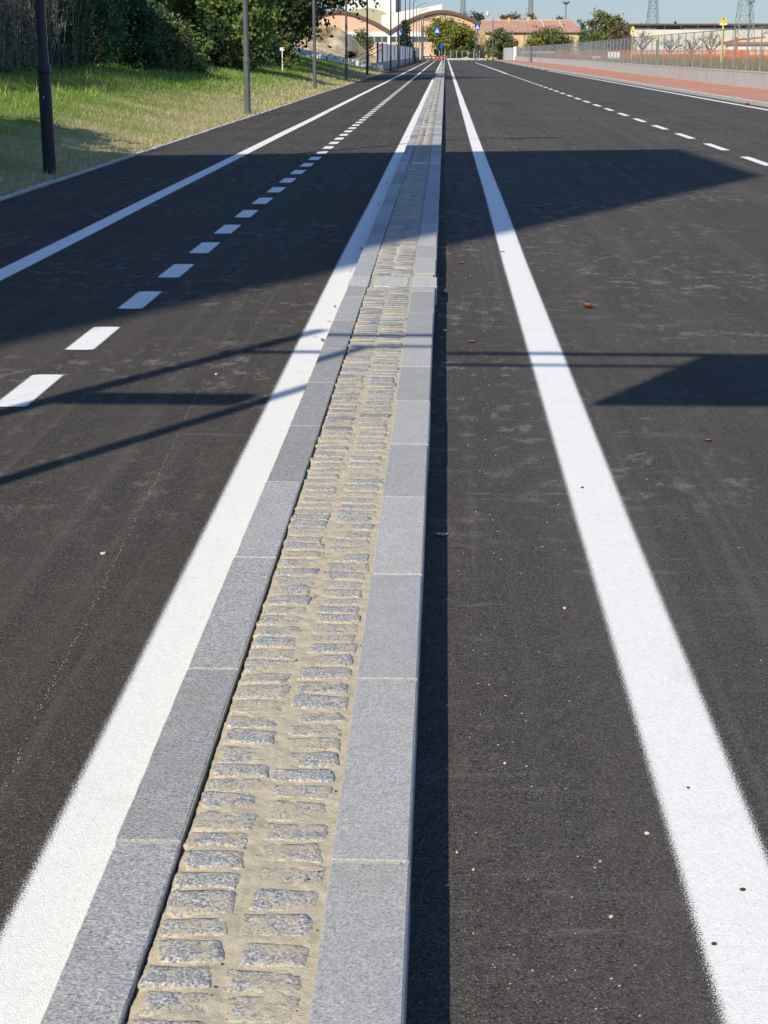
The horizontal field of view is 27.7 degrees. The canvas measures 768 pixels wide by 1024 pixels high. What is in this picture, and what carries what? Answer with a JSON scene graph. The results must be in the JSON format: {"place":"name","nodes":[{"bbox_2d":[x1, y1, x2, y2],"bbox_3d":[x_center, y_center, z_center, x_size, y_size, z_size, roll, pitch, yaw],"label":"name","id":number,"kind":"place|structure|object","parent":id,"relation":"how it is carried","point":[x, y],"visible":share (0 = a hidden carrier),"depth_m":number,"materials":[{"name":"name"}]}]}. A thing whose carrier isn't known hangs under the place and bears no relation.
{"place":"outdoors","nodes":[
{"label":"outdoors","id":0,"kind":"place"},
{"bbox_2d":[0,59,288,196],"bbox_3d":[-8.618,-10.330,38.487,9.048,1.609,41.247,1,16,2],"label":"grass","id":1,"kind":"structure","parent":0,"point":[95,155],"depth_m":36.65,"materials":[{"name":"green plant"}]},
{"bbox_2d":[0,39,387,196],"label":"bank","id":2,"kind":"structure","parent":0,"point":[60,118],"depth_m":37.68,"materials":[{"name":"green plant"}]},
{"bbox_2d":[0,0,56,65],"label":"board fence","id":3,"kind":"object","parent":2,"relation":"on","point":[23,29],"visible":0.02,"depth_m":48.63,"materials":[{"name":"brown wood"}]},
{"bbox_2d":[34,0,55,173],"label":"street lamp","id":4,"kind":"object","parent":2,"relation":"on","point":[43,66],"visible":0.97,"depth_m":23.31,"materials":[{"name":"black metal"}]},
{"bbox_2d":[40,83,47,109],"bbox_3d":[-5.101,-6.227,23.313,0.090,0.400,0.019,1,16,2],"label":"access door","id":5,"kind":"structure","parent":4,"relation":"in","point":[42,85],"depth_m":23.31,"materials":[{"name":"grey metal"}]},
{"bbox_2d":[0,0,106,75],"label":"vine thicket","id":6,"kind":"object","parent":2,"relation":"on","point":[18,24],"visible":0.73,"depth_m":46.73,"materials":[{"name":"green plant"}]},
{"bbox_2d":[46,0,134,66],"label":"ivy hedge","id":7,"kind":"object","parent":2,"relation":"on","point":[109,15],"visible":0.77,"depth_m":54.65,"materials":[{"name":"green plant"}]},
{"bbox_2d":[93,0,177,69],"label":"shrub","id":8,"kind":"object","parent":2,"relation":"on","point":[142,43],"visible":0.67,"depth_m":60.15,"materials":[{"name":"green plant"}]},
{"bbox_2d":[143,1,195,71],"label":"shrub","id":9,"kind":"object","parent":2,"relation":"on","point":[180,44],"visible":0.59,"depth_m":63.09,"materials":[{"name":"green plant"}]},
{"bbox_2d":[139,0,201,53],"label":"ivy hedge","id":10,"kind":"object","parent":2,"relation":"on","point":[182,12],"visible":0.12,"depth_m":82.00,"materials":[{"name":"green plant"}]},
{"bbox_2d":[170,0,193,17],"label":"leafy tree","id":11,"kind":"object","parent":2,"relation":"on","point":[187,1],"visible":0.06,"depth_m":82.16,"materials":[{"name":"green plant"}]},
{"bbox_2d":[164,22,218,73],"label":"shrub","id":12,"kind":"object","parent":2,"relation":"on","point":[196,63],"visible":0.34,"depth_m":66.26,"materials":[{"name":"green plant"}]},
{"bbox_2d":[174,0,212,24],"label":"leafy tree","id":13,"kind":"object","parent":2,"relation":"on","point":[193,9],"visible":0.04,"depth_m":86.07,"materials":[{"name":"green plant"}]},
{"bbox_2d":[188,13,241,67],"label":"leafy tree","id":14,"kind":"object","parent":2,"relation":"on","point":[217,32],"visible":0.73,"depth_m":76.53,"materials":[{"name":"green plant"}]},
{"bbox_2d":[188,0,289,68],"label":"leafy tree","id":15,"kind":"object","parent":2,"relation":"on","point":[259,30],"visible":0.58,"depth_m":79.67,"materials":[{"name":"green plant"}]},
{"bbox_2d":[282,42,293,70],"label":"weed","id":16,"kind":"object","parent":2,"relation":"on","point":[286,62],"visible":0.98,"depth_m":87.57,"materials":[{"name":"green plant"}]},
{"bbox_2d":[255,0,334,68],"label":"leafy tree","id":17,"kind":"object","parent":2,"relation":"on","point":[299,11],"visible":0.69,"depth_m":93.00,"materials":[{"name":"green plant"}]},
{"bbox_2d":[261,0,379,56],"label":"spreading tree","id":18,"kind":"object","parent":2,"relation":"on","point":[339,3],"visible":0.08,"depth_m":102.51,"materials":[{"name":"green plant"}]},
{"bbox_2d":[0,60,441,1023],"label":"cycle path","id":19,"kind":"structure","parent":0,"point":[146,298],"depth_m":8.08,"materials":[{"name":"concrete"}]},
{"bbox_2d":[196,153,230,155],"bbox_3d":[-3.153,-6.607,28.746,0.570,0.008,0.600,1,16,2],"label":"manhole cover","id":20,"kind":"object","parent":19,"relation":"on","point":[213,154],"visible":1,"depth_m":28.69,"materials":[{"name":"grey metal"}]},
{"bbox_2d":[390,0,391,70],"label":"street lamp","id":21,"kind":"object","parent":19,"relation":"on","point":[390,41],"visible":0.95,"depth_m":157.80,"materials":[{"name":"grey metal"}]},
{"bbox_2d":[398,0,398,67],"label":"street lamp","id":22,"kind":"object","parent":19,"relation":"on","point":[398,33],"visible":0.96,"depth_m":182.69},
{"bbox_2d":[404,0,405,66],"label":"street lamp","id":23,"kind":"object","parent":19,"relation":"on","point":[405,37],"visible":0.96,"depth_m":207.88,"materials":[{"name":"metal"}]},
{"bbox_2d":[409,0,409,64],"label":"street lamp","id":24,"kind":"object","parent":19,"relation":"on","point":[409,32],"visible":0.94,"depth_m":228.44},
{"bbox_2d":[413,0,415,63],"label":"street lamp","id":25,"kind":"object","parent":19,"relation":"on","point":[413,31],"visible":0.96,"depth_m":249.71,"materials":[{"name":"metal"}]},
{"bbox_2d":[416,3,425,62],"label":"street lamp","id":26,"kind":"object","parent":19,"relation":"on","point":[416,32],"visible":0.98,"depth_m":278.70,"materials":[{"name":"metal"}]},
{"bbox_2d":[422,16,423,60],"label":"utility pole","id":27,"kind":"object","parent":19,"relation":"on","point":[423,38],"visible":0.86,"depth_m":329.91,"materials":[{"name":"metal"}]},
{"bbox_2d":[421,13,430,60],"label":"utility pole","id":28,"kind":"object","parent":19,"relation":"on","point":[421,35],"visible":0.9,"depth_m":329.56,"materials":[{"name":"metal"}]},
{"bbox_2d":[422,26,439,62],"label":"crossing sign","id":29,"kind":"object","parent":19,"relation":"on","point":[436,29],"visible":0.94,"depth_m":276.96,"materials":[{"name":"metal"}]},
{"bbox_2d":[424,55,446,59],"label":"road barrier","id":30,"kind":"object","parent":19,"relation":"on","point":[445,57],"visible":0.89,"depth_m":370.29,"materials":[{"name":"plastic"}]},
{"bbox_2d":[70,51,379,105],"bbox_3d":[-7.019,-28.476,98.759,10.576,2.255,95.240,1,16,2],"label":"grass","id":31,"kind":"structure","parent":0,"point":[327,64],"depth_m":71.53,"materials":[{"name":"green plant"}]},
{"bbox_2d":[152,256,414,1010],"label":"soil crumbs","id":32,"kind":"object","parent":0,"point":[282,719],"visible":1,"depth_m":3.99,"materials":[{"name":"soil"}]},
{"bbox_2d":[287,28,379,62],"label":"mound","id":33,"kind":"object","parent":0,"point":[354,45],"visible":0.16,"depth_m":172.80,"materials":[{"name":"soil"}]},
{"bbox_2d":[270,24,340,51],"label":"dry grass","id":34,"kind":"structure","parent":33,"relation":"on","point":[323,34],"depth_m":174.95,"materials":[{"name":"beige plant"}]},
{"bbox_2d":[348,49,357,58],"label":"shrub","id":35,"kind":"object","parent":33,"relation":"on","point":[351,54],"visible":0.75,"depth_m":163.28,"materials":[{"name":"green plant"}]},
{"bbox_2d":[350,34,362,44],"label":"shrub","id":36,"kind":"object","parent":33,"relation":"on","point":[357,38],"visible":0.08,"depth_m":189.68,"materials":[{"name":"green plant"}]},
{"bbox_2d":[353,27,376,52],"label":"shrub","id":37,"kind":"object","parent":33,"relation":"on","point":[362,35],"visible":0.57,"depth_m":196.00,"materials":[{"name":"green plant"}]},
{"bbox_2d":[356,44,382,59],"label":"handrail","id":38,"kind":"object","parent":33,"relation":"on","point":[368,52],"visible":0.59,"depth_m":166.55,"materials":[{"name":"grey metal"}]},
{"bbox_2d":[383,59,444,70],"bbox_3d":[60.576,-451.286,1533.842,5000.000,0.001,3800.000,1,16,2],"label":"ground","id":39,"kind":"structure","parent":0,"point":[393,68],"depth_m":213.30,"materials":[{"name":"concrete"}]},
{"bbox_2d":[0,76,373,200],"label":"kerb strip","id":40,"kind":"object","parent":39,"relation":"on","point":[32,188],"visible":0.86,"depth_m":27.02,"materials":[{"name":"concrete"}]},
{"bbox_2d":[40,60,444,1023],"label":"median strip","id":41,"kind":"object","parent":39,"relation":"on","point":[190,896],"visible":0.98,"depth_m":3.96,"materials":[{"name":"stone"}]},
{"bbox_2d":[242,0,250,113],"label":"street lamp","id":42,"kind":"object","parent":39,"relation":"on","point":[247,95],"visible":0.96,"depth_m":46.42,"materials":[{"name":"metal"}]},
{"bbox_2d":[245,68,247,81],"bbox_3d":[-4.114,-13.078,46.497,0.090,0.400,0.019,1,16,2],"label":"access door","id":43,"kind":"structure","parent":42,"relation":"in","point":[246,69],"depth_m":46.49,"materials":[{"name":"paint"}]},
{"bbox_2d":[312,0,316,88],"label":"street lamp","id":44,"kind":"object","parent":39,"relation":"on","point":[314,56],"visible":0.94,"depth_m":75.62,"materials":[{"name":"metal"}]},
{"bbox_2d":[277,45,382,70],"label":"retaining wall","id":45,"kind":"structure","parent":39,"relation":"on","point":[376,65],"depth_m":157.61,"materials":[{"name":"concrete"}]},
{"bbox_2d":[345,0,347,80],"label":"street lamp","id":46,"kind":"object","parent":39,"relation":"on","point":[346,57],"visible":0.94,"depth_m":96.84,"materials":[{"name":"metal"}]},
{"bbox_2d":[366,0,368,74],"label":"street lamp","id":47,"kind":"object","parent":39,"relation":"on","point":[367,64],"visible":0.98,"depth_m":121.90,"materials":[{"name":"grey metal"}]},
{"bbox_2d":[352,8,386,42],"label":"building","id":48,"kind":"structure","parent":39,"relation":"on","point":[375,15],"depth_m":495.88,"materials":[{"name":"beige paint"}]},
{"bbox_2d":[344,0,395,13],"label":"cream tower","id":49,"kind":"structure","parent":39,"relation":"on","point":[384,6],"depth_m":514.14,"materials":[{"name":"white paint"}]},
{"bbox_2d":[316,10,479,58],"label":"factory","id":50,"kind":"structure","parent":39,"relation":"on","point":[374,27],"depth_m":441.36,"materials":[{"name":"beige"}]},
{"bbox_2d":[375,37,381,42],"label":"window","id":51,"kind":"structure","parent":50,"relation":"in","point":[377,39],"depth_m":442.52,"materials":[{"name":"grey glass"}]},
{"bbox_2d":[377,42,418,68],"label":"panel fence","id":52,"kind":"object","parent":39,"relation":"on","point":[383,55],"visible":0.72,"depth_m":206.88,"materials":[{"name":"metal"}]},
{"bbox_2d":[396,0,400,11],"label":"grey annex","id":53,"kind":"object","parent":39,"relation":"on","point":[397,5],"depth_m":522.30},
{"bbox_2d":[397,28,401,65],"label":"crossing sign","id":54,"kind":"object","parent":39,"relation":"on","point":[400,32],"visible":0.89,"depth_m":222.12,"materials":[{"name":"metal"}]},
{"bbox_2d":[395,19,417,61],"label":"conifer","id":55,"kind":"object","parent":39,"relation":"on","point":[402,38],"visible":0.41,"depth_m":314.98,"materials":[{"name":"green plant"}]},
{"bbox_2d":[381,4,441,36],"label":"white hall","id":56,"kind":"structure","parent":39,"relation":"on","point":[385,20],"depth_m":481.48,"materials":[{"name":"white paint"}]},
{"bbox_2d":[431,45,450,57],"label":"hedge bush","id":57,"kind":"object","parent":39,"relation":"on","point":[437,50],"visible":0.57,"depth_m":401.92,"materials":[{"name":"green plant"}]},
{"bbox_2d":[424,15,466,57],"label":"round tree","id":58,"kind":"object","parent":39,"relation":"on","point":[435,39],"visible":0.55,"depth_m":410.72,"materials":[{"name":"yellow plant"}]},
{"bbox_2d":[419,58,486,59],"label":"end wall","id":59,"kind":"structure","parent":39,"relation":"on","point":[465,59],"depth_m":393.65,"materials":[{"name":"concrete"}]},
{"bbox_2d":[447,49,465,57],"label":"hedge bush","id":60,"kind":"object","parent":39,"relation":"on","point":[459,55],"visible":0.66,"depth_m":403.21,"materials":[{"name":"green plant"}]},
{"bbox_2d":[433,50,479,59],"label":"garden fence","id":61,"kind":"object","parent":39,"relation":"on","point":[456,52],"visible":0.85,"depth_m":394.78,"materials":[{"name":"metal"}]},
{"bbox_2d":[450,0,465,13],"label":"lattice pylon","id":62,"kind":"object","parent":39,"relation":"on","point":[462,7],"visible":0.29,"depth_m":607.56,"materials":[{"name":"metal"}]},
{"bbox_2d":[442,22,480,57],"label":"round tree","id":63,"kind":"object","parent":39,"relation":"on","point":[461,39],"visible":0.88,"depth_m":405.90,"materials":[{"name":"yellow plant"}]},
{"bbox_2d":[464,39,480,57],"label":"hedge bush","id":64,"kind":"object","parent":39,"relation":"on","point":[471,44],"visible":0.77,"depth_m":403.12,"materials":[{"name":"green plant"}]},
{"bbox_2d":[476,12,486,21],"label":"background tree","id":65,"kind":"object","parent":39,"relation":"on","point":[481,16],"visible":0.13,"depth_m":532.79,"materials":[{"name":"green plant"}]},
{"bbox_2d":[479,27,518,59],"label":"bush","id":66,"kind":"object","parent":39,"relation":"on","point":[502,41],"visible":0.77,"depth_m":376.07,"materials":[{"name":"green plant"}]},
{"bbox_2d":[496,47,516,59],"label":"end panel fence","id":67,"kind":"object","parent":39,"relation":"on","point":[509,53],"visible":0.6,"depth_m":363.94,"materials":[{"name":"white metal"}]},
{"bbox_2d":[500,14,514,19],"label":"background tree","id":68,"kind":"object","parent":39,"relation":"on","point":[503,17],"visible":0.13,"depth_m":441.69,"materials":[{"name":"brown plant"}]},
{"bbox_2d":[507,11,521,19],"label":"background tree","id":69,"kind":"object","parent":39,"relation":"on","point":[513,16],"visible":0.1,"depth_m":446.35,"materials":[{"name":"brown plant"}]},
{"bbox_2d":[506,39,523,55],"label":"bush","id":70,"kind":"object","parent":39,"relation":"on","point":[512,43],"visible":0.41,"depth_m":374.10,"materials":[{"name":"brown plant"}]},
{"bbox_2d":[520,9,536,19],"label":"background tree","id":71,"kind":"object","parent":39,"relation":"on","point":[532,17],"visible":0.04,"depth_m":446.91,"materials":[{"name":"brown plant"}]},
{"bbox_2d":[478,17,581,59],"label":"farmhouse","id":72,"kind":"object","parent":39,"relation":"on","point":[520,29],"visible":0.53,"depth_m":409.30,"materials":[{"name":"paint"}]},
{"bbox_2d":[528,0,532,19],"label":"lattice pylon","id":73,"kind":"object","parent":39,"relation":"on","point":[529,4],"visible":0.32,"depth_m":607.16,"materials":[{"name":"metal"}]},
{"bbox_2d":[522,35,545,56],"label":"bush","id":74,"kind":"object","parent":39,"relation":"on","point":[533,42],"visible":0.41,"depth_m":362.36,"materials":[{"name":"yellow plant"}]},
{"bbox_2d":[524,23,578,55],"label":"bush","id":75,"kind":"object","parent":39,"relation":"on","point":[547,38],"visible":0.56,"depth_m":364.85,"materials":[{"name":"green plant"}]},
{"bbox_2d":[556,35,574,52],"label":"bush","id":76,"kind":"object","parent":39,"relation":"on","point":[565,40],"visible":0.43,"depth_m":364.87,"materials":[{"name":"green plant"}]},
{"bbox_2d":[562,1,569,19],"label":"floodlight mast","id":77,"kind":"object","parent":39,"relation":"on","point":[565,3],"visible":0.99,"depth_m":492.88,"materials":[{"name":"metal"}]},
{"bbox_2d":[576,18,586,50],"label":"background tree","id":78,"kind":"object","parent":39,"relation":"on","point":[581,24],"visible":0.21,"depth_m":503.46,"materials":[{"name":"green plant"}]},
{"bbox_2d":[576,28,588,53],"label":"background tree","id":79,"kind":"object","parent":39,"relation":"on","point":[582,37],"visible":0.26,"depth_m":362.04,"materials":[{"name":"green plant"}]},
{"bbox_2d":[583,30,616,54],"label":"bush","id":80,"kind":"object","parent":39,"relation":"on","point":[595,37],"visible":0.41,"depth_m":343.71,"materials":[{"name":"green plant"}]},
{"bbox_2d":[582,5,630,44],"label":"background tree","id":81,"kind":"object","parent":39,"relation":"on","point":[604,18],"visible":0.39,"depth_m":352.51,"materials":[{"name":"green plant"}]},
{"bbox_2d":[606,21,635,55],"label":"background tree","id":82,"kind":"object","parent":39,"relation":"on","point":[617,33],"visible":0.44,"depth_m":347.53,"materials":[{"name":"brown plant"}]},
{"bbox_2d":[495,60,767,106],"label":"kerb","id":83,"kind":"structure","parent":39,"relation":"on","point":[751,102],"depth_m":75.09,"materials":[{"name":"concrete"}]},
{"bbox_2d":[515,57,767,89],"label":"boundary wall","id":84,"kind":"structure","parent":39,"relation":"on","point":[752,79],"depth_m":99.55,"materials":[{"name":"concrete"}]},
{"bbox_2d":[516,26,767,70],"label":"wire fence","id":85,"kind":"object","parent":84,"relation":"on","point":[628,46],"visible":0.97,"depth_m":112.53,"materials":[{"name":"metal"}]},
{"bbox_2d":[646,0,658,23],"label":"lattice pylon","id":86,"kind":"object","parent":39,"relation":"on","point":[651,8],"visible":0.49,"depth_m":529.68,"materials":[{"name":"metal"}]},
{"bbox_2d":[599,23,767,54],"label":"warehouse","id":87,"kind":"structure","parent":39,"relation":"on","point":[659,29],"depth_m":432.23,"materials":[{"name":"white paint"}]},
{"bbox_2d":[732,0,754,41],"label":"lattice pylon","id":88,"kind":"object","parent":39,"relation":"on","point":[741,15],"visible":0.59,"depth_m":406.09,"materials":[{"name":"metal"}]},
{"bbox_2d":[412,264,440,984],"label":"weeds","id":89,"kind":"object","parent":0,"point":[428,687],"visible":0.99,"depth_m":4.58,"materials":[{"name":"green plant"}]},
{"bbox_2d":[316,0,767,32],"label":"sky","id":90,"kind":"structure","parent":0,"point":[635,11],"materials":[{"name":"blue"}]},
{"bbox_2d":[406,60,767,1023],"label":"road","id":91,"kind":"structure","parent":0,"point":[630,682],"depth_m":5.73,"materials":[{"name":"black asphalt"}]},
{"bbox_2d":[321,99,450,340],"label":"leaf litter","id":92,"kind":"object","parent":91,"relation":"on","point":[443,303],"visible":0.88,"depth_m":13.26,"materials":[{"name":"brown plant"}]},
{"bbox_2d":[118,164,761,1018],"bbox_3d":[1.645,-2.663,15.400,11.864,0.008,25.948,1,16,2],"label":"grit","id":93,"kind":"object","parent":91,"relation":"on","point":[488,684],"visible":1,"depth_m":4.65,"materials":[{"name":"grey gravel"}]},
{"bbox_2d":[475,23,479,62],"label":"crossing sign","id":94,"kind":"object","parent":91,"relation":"on","point":[477,26],"visible":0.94,"depth_m":286.03,"materials":[{"name":"metal"}]},
{"bbox_2d":[582,302,592,307],"bbox_3d":[1.501,-1.532,11.505,0.111,0.038,0.066,12,20,35],"label":"dry leaf","id":95,"kind":"object","parent":91,"relation":"on","point":[587,305],"visible":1,"depth_m":11.49,"materials":[{"name":"plant"}]},
{"bbox_2d":[500,60,767,101],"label":"pavement","id":96,"kind":"structure","parent":0,"point":[756,94],"depth_m":90.29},
{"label":"field","id":97,"kind":"structure","parent":0,"visible":0},
{"bbox_2d":[521,51,555,56],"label":"site board","id":98,"kind":"object","parent":97,"relation":"on","point":[540,52],"visible":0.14,"depth_m":273.30,"materials":[{"name":"concrete"}]},
{"bbox_2d":[622,28,655,54],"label":"bare tree","id":99,"kind":"object","parent":97,"relation":"on","point":[643,34],"visible":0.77,"depth_m":195.15,"materials":[{"name":"grey plant"}]},
{"bbox_2d":[521,54,767,61],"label":"dry grass","id":100,"kind":"structure","parent":97,"relation":"on","point":[564,57],"depth_m":184.49,"materials":[{"name":"beige plant"}]},
{"bbox_2d":[536,49,767,59],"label":"orange netting","id":101,"kind":"object","parent":97,"relation":"on","point":[714,55],"visible":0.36,"depth_m":166.35,"materials":[{"name":"paint"}]},
{"bbox_2d":[571,56,767,71],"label":"dry grass","id":102,"kind":"structure","parent":97,"relation":"on","point":[726,64],"depth_m":109.93,"materials":[{"name":"beige plant"}]},
{"bbox_2d":[660,34,683,54],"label":"bare tree","id":103,"kind":"object","parent":97,"relation":"on","point":[670,42],"visible":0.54,"depth_m":204.59,"materials":[{"name":"plant"}]},
{"bbox_2d":[679,35,706,54],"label":"bare tree","id":104,"kind":"object","parent":97,"relation":"on","point":[689,44],"visible":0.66,"depth_m":180.88,"materials":[{"name":"plant"}]},
{"bbox_2d":[697,30,724,53],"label":"bare tree","id":105,"kind":"object","parent":97,"relation":"on","point":[714,40],"visible":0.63,"depth_m":194.92,"materials":[{"name":"grey plant"}]},
{"bbox_2d":[720,16,726,62],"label":"marker pole","id":106,"kind":"object","parent":97,"relation":"on","point":[723,21],"visible":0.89,"depth_m":111.78,"materials":[{"name":"yellow paint"}]},
{"bbox_2d":[713,36,765,57],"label":"drill rig","id":107,"kind":"object","parent":97,"relation":"on","point":[736,42],"visible":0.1,"depth_m":199.40,"materials":[{"name":"paint"}]},
{"bbox_2d":[724,42,767,56],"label":"site hut","id":108,"kind":"object","parent":97,"relation":"on","point":[727,47],"visible":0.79,"depth_m":285.23,"materials":[{"name":"paint"}]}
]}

